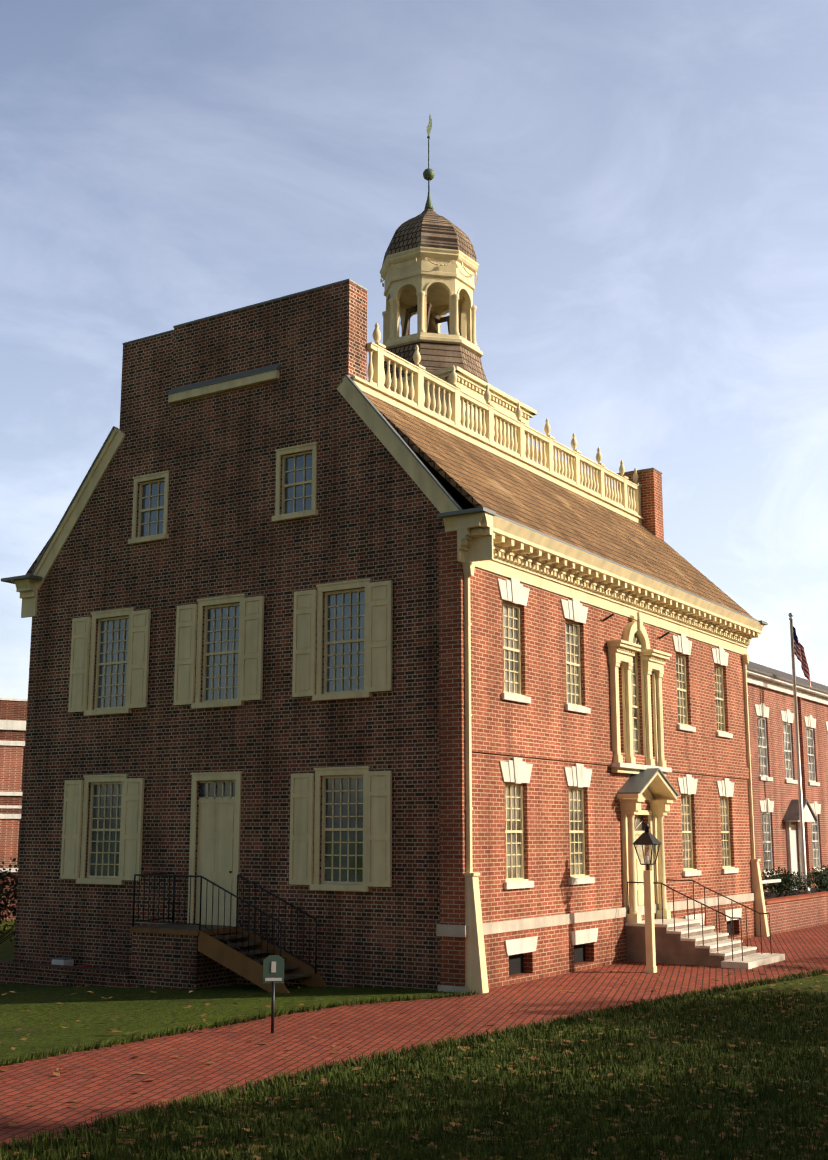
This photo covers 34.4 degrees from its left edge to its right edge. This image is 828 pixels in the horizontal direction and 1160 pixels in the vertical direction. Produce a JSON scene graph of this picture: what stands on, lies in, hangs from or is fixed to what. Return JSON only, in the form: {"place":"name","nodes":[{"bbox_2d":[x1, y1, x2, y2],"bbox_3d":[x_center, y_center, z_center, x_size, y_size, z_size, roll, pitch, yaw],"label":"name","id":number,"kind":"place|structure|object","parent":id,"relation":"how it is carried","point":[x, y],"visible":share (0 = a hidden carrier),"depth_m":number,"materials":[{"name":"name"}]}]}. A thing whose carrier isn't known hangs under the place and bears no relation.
{"place":"outdoors","nodes":[
{"label":"outdoors","id":0,"kind":"place"},
{"bbox_2d":[0,924,827,1152],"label":"brick path","id":1,"kind":"structure","parent":0,"point":[229,1051],"depth_m":17.23,"materials":[{"name":"red brick"}]},
{"bbox_2d":[263,955,283,1032],"bbox_3d":[-1.875,5.514,17.784,0.280,1.000,0.044,1,-11,-3],"label":"info sign","id":2,"kind":"object","parent":1,"relation":"on","point":[273,969],"visible":0.92,"depth_m":17.83,"materials":[{"name":"green metal"}]},
{"bbox_2d":[633,822,661,972],"bbox_3d":[4.512,6.082,25.661,0.440,2.820,0.440,-7,-13,32],"label":"lamp post","id":3,"kind":"object","parent":1,"relation":"on","point":[646,837],"visible":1,"depth_m":25.61,"materials":[{"name":"beige paint"}]},
{"bbox_2d":[625,918,784,968],"bbox_3d":[5.994,7.516,27.747,2.700,0.780,2.300,-7,-13,32],"label":"front stoop","id":4,"kind":"object","parent":1,"relation":"on","point":[677,946],"visible":0.88,"depth_m":27.23,"materials":[{"name":"white stone"}]},
{"bbox_2d":[627,879,771,960],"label":"stoop railings","id":5,"kind":"object","parent":4,"relation":"on","point":[705,905],"visible":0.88,"depth_m":27.78,"materials":[{"name":"metal"}]},
{"bbox_2d":[0,920,827,1159],"bbox_3d":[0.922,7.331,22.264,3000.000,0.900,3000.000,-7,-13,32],"label":"lawn","id":6,"kind":"structure","parent":0,"point":[43,1025],"depth_m":18.04,"materials":[{"name":"green plant"}]},
{"bbox_2d":[0,857,17,943],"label":"bush","id":7,"kind":"object","parent":6,"relation":"on","point":[5,900],"visible":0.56,"depth_m":40.73,"materials":[{"name":"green plant"}]},
{"bbox_2d":[0,698,27,920],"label":"building","id":8,"kind":"structure","parent":6,"relation":"on","point":[13,714],"depth_m":55.54,"materials":[{"name":"brick"}]},
{"bbox_2d":[0,961,130,987],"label":"brick wall","id":9,"kind":"structure","parent":6,"relation":"on","point":[11,972],"depth_m":25.87,"materials":[{"name":"red brick"}]},
{"bbox_2d":[130,924,327,992],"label":"side stairs","id":10,"kind":"structure","parent":6,"relation":"on","point":[178,956],"depth_m":24.41,"materials":[{"name":"brick"}]},
{"bbox_2d":[132,873,316,973],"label":"side stairs railings","id":11,"kind":"object","parent":10,"relation":"on","point":[174,876],"visible":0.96,"depth_m":24.47,"materials":[{"name":"black metal"}]},
{"bbox_2d":[13,278,755,992],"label":"state house walls","id":12,"kind":"structure","parent":6,"relation":"on","point":[217,410],"depth_m":26.37,"materials":[{"name":"red brick"}]},
{"bbox_2d":[52,957,90,966],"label":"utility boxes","id":13,"kind":"object","parent":12,"relation":"attached to","point":[66,961],"visible":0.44,"depth_m":27.11,"materials":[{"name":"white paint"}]},
{"bbox_2d":[1,391,767,624],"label":"roof","id":14,"kind":"structure","parent":12,"relation":"on","point":[471,478],"depth_m":28.92,"materials":[{"name":"brown wood"}]},
{"bbox_2d":[380,115,536,456],"bbox_3d":[0.395,-7.424,34.892,4.100,10.420,4.100,-7,-13,32],"label":"cupola","id":15,"kind":"object","parent":14,"relation":"on","point":[429,268],"visible":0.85,"depth_m":33.99,"materials":[{"name":"beige wood"}]},
{"bbox_2d":[351,322,643,524],"bbox_3d":[0.123,-3.004,33.566,6.360,1.820,14.600,-7,-13,32],"label":"balustrade","id":16,"kind":"object","parent":14,"relation":"on","point":[596,487],"visible":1,"depth_m":30.51,"materials":[{"name":"beige wood"}]},
{"bbox_2d":[14,374,763,654],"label":"cornice","id":17,"kind":"structure","parent":12,"relation":"attached to","point":[495,544],"depth_m":27.48,"materials":[{"name":"beige wood"}]},
{"bbox_2d":[60,442,738,926],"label":"windows","id":18,"kind":"structure","parent":12,"relation":"in","point":[356,632],"depth_m":26.07,"materials":[{"name":"beige wood"}]},
{"bbox_2d":[462,562,769,992],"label":"downspouts","id":19,"kind":"object","parent":12,"relation":"attached to","point":[475,969],"visible":0.96,"depth_m":23.00,"materials":[{"name":"beige metal"}]},
{"bbox_2d":[603,612,671,776],"bbox_3d":[4.945,2.483,29.384,0.470,3.560,3.150,-7,-13,32],"label":"palladian window","id":20,"kind":"structure","parent":12,"relation":"in","point":[629,645],"depth_m":29.52,"materials":[{"name":"beige wood"}]},
{"bbox_2d":[617,768,678,922],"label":"door surround","id":21,"kind":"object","parent":12,"relation":"in","point":[655,788],"depth_m":28.89,"materials":[{"name":"beige wood"}]},
{"bbox_2d":[0,967,827,1159],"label":"edging","id":22,"kind":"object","parent":6,"relation":"on","point":[371,1135],"depth_m":13.05,"materials":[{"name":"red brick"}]},
{"bbox_2d":[0,963,827,1159],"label":"fallen leaves","id":23,"kind":"object","parent":6,"relation":"on","point":[452,1123],"visible":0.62,"depth_m":13.23,"materials":[{"name":"plant"}]},
{"bbox_2d":[746,661,827,891],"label":"building wing","id":24,"kind":"structure","parent":6,"relation":"on","point":[777,838],"depth_m":46.33,"materials":[{"name":"brick"}]},
{"bbox_2d":[762,879,827,934],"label":"planter wall","id":25,"kind":"structure","parent":6,"relation":"on","point":[795,911],"depth_m":37.03,"materials":[{"name":"brick"}]},
{"bbox_2d":[761,874,774,895],"bbox_3d":[9.440,8.620,37.806,1.488,0.818,1.470,-7,-13,32],"label":"shrub planter","id":26,"kind":"object","parent":25,"relation":"on","point":[764,888],"visible":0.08,"depth_m":37.58,"materials":[{"name":"green plant"}]},
{"bbox_2d":[761,869,805,896],"bbox_3d":[10.632,8.793,38.753,1.428,0.815,1.259,-7,-13,32],"label":"shrub","id":27,"kind":"object","parent":25,"relation":"on","point":[781,886],"visible":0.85,"depth_m":38.74,"materials":[{"name":"green plant"}]},
{"bbox_2d":[765,867,801,896],"bbox_3d":[11.048,9.050,40.064,1.160,0.887,1.188,0,-11,2],"label":"shrub","id":28,"kind":"object","parent":25,"relation":"on","point":[784,875],"visible":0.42,"depth_m":39.97,"materials":[{"name":"green plant"}]},
{"bbox_2d":[770,869,814,891],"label":"shrub","id":29,"kind":"object","parent":25,"relation":"on","point":[806,879],"visible":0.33,"depth_m":41.33,"materials":[{"name":"green plant"}]},
{"bbox_2d":[788,613,810,892],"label":"flagpole","id":30,"kind":"object","parent":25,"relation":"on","point":[802,837],"visible":0.9,"depth_m":44.31,"materials":[{"name":"silver metal"}]},
{"bbox_2d":[793,627,810,687],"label":"flag","id":31,"kind":"object","parent":30,"relation":"attached to","point":[799,652],"visible":0.98,"depth_m":45.17,"materials":[{"name":"fabric"}]},
{"bbox_2d":[805,867,827,891],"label":"shrub","id":32,"kind":"object","parent":25,"relation":"on","point":[822,881],"visible":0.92,"depth_m":42.30,"materials":[{"name":"green plant"}]},
{"bbox_2d":[807,866,827,890],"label":"shrub planter","id":33,"kind":"object","parent":25,"relation":"on","point":[825,870],"visible":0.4,"depth_m":43.88,"materials":[{"name":"green plant"}]},
{"bbox_2d":[0,0,827,698],"label":"sky","id":34,"kind":"structure","parent":0,"point":[638,189],"materials":[{"name":"blue"}]}
]}

